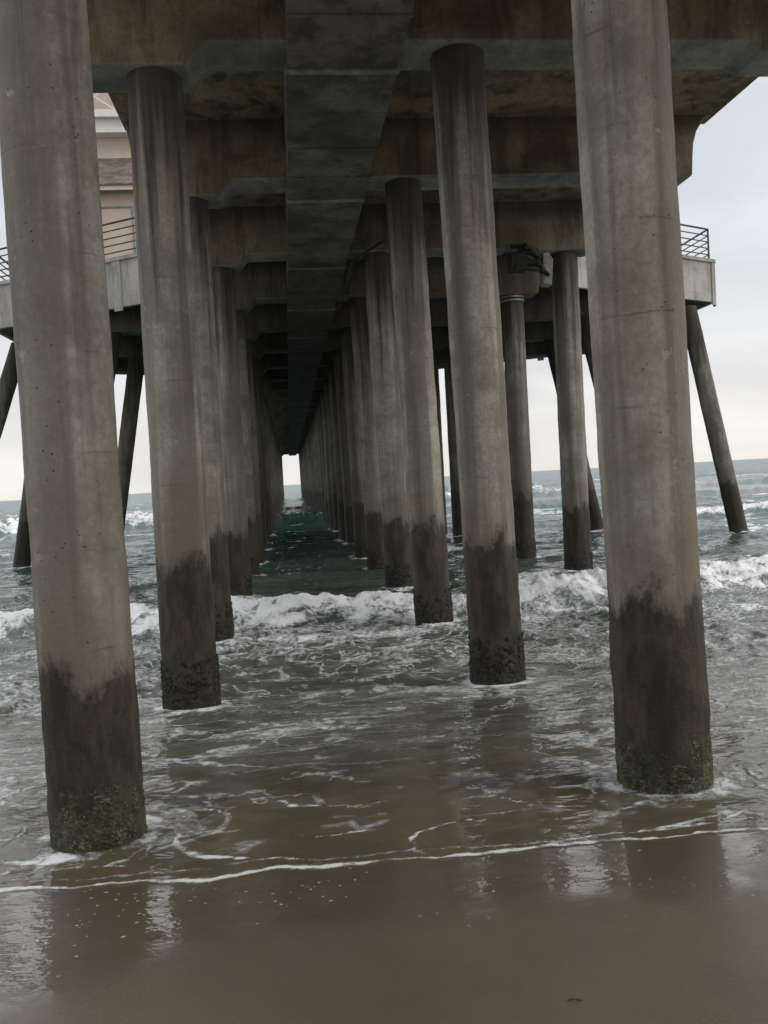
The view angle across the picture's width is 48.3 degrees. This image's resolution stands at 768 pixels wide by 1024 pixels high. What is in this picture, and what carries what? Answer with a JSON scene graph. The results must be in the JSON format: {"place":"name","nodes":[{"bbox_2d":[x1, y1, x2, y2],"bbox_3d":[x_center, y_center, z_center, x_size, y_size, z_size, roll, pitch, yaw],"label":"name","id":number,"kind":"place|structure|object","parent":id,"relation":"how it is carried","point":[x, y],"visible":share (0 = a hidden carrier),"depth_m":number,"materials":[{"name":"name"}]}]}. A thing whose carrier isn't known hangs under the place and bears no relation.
{"place":"outdoors","nodes":[
{"label":"outdoors","id":0,"kind":"place"},
{"bbox_2d":[93,93,136,258],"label":"pier building","id":1,"kind":"structure","parent":0,"point":[115,168],"depth_m":30.98,"materials":[{"name":"beige paint"}]},
{"bbox_2d":[101,206,135,258],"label":"wall","id":2,"kind":"structure","parent":1,"relation":"in","point":[109,213],"depth_m":30.93,"materials":[{"name":"beige paint"}]},
{"bbox_2d":[0,458,767,893],"bbox_3d":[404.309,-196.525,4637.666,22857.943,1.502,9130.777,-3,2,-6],"label":"sea","id":3,"kind":"structure","parent":0,"point":[356,718],"depth_m":8.32,"materials":[{"name":"liquid"}]},
{"bbox_2d":[0,0,767,852],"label":"pier","id":4,"kind":"structure","parent":3,"relation":"in","point":[292,160],"depth_m":10.20,"materials":[{"name":"concrete"}]},
{"bbox_2d":[0,216,136,279],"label":"railing","id":5,"kind":"object","parent":4,"relation":"on","point":[105,224],"visible":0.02,"depth_m":26.76,"materials":[{"name":"metal"}]},
{"bbox_2d":[340,239,384,306],"bbox_3d":[-0.600,-5.870,21.380,0.751,0.453,4.978,-3,2,-6],"label":"conduit","id":6,"kind":"object","parent":4,"relation":"attached to","point":[360,256],"visible":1,"depth_m":19.26,"materials":[{"name":"metal"}]},
{"bbox_2d":[435,359,445,367],"bbox_3d":[2.210,-5.776,33.259,0.400,0.320,0.200,-3,2,-6],"label":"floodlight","id":7,"kind":"object","parent":4,"relation":"attached to","point":[438,364],"visible":1,"depth_m":33.16,"materials":[{"name":"black metal"}]},
{"bbox_2d":[502,242,549,276],"bbox_3d":[3.244,-5.777,19.659,1.020,0.904,0.521,-3,2,-6],"label":"pipe cluster","id":8,"kind":"object","parent":4,"relation":"attached to","point":[518,262],"visible":1,"depth_m":19.54,"materials":[{"name":"metal"}]},
{"bbox_2d":[540,252,552,287],"bbox_3d":[3.734,-5.566,19.734,0.260,0.740,0.300,-3,2,-6],"label":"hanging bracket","id":9,"kind":"object","parent":4,"relation":"hanging from","point":[546,260],"visible":0.88,"depth_m":19.59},
{"bbox_2d":[680,223,709,257],"bbox_3d":[7.370,-9.757,36.924,7.904,1.155,20.070,-3,2,-6],"label":"railing","id":10,"kind":"object","parent":4,"relation":"on","point":[701,240],"visible":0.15,"depth_m":31.29,"materials":[{"name":"metal"}]},
{"bbox_2d":[0,832,767,1023],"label":"sand","id":11,"kind":"structure","parent":0,"point":[666,932],"depth_m":3.54,"materials":[{"name":"brown sand"}]},
{"bbox_2d":[0,77,767,500],"label":"sky","id":12,"kind":"structure","parent":0,"point":[725,193],"materials":[{"name":"white"}]}
]}

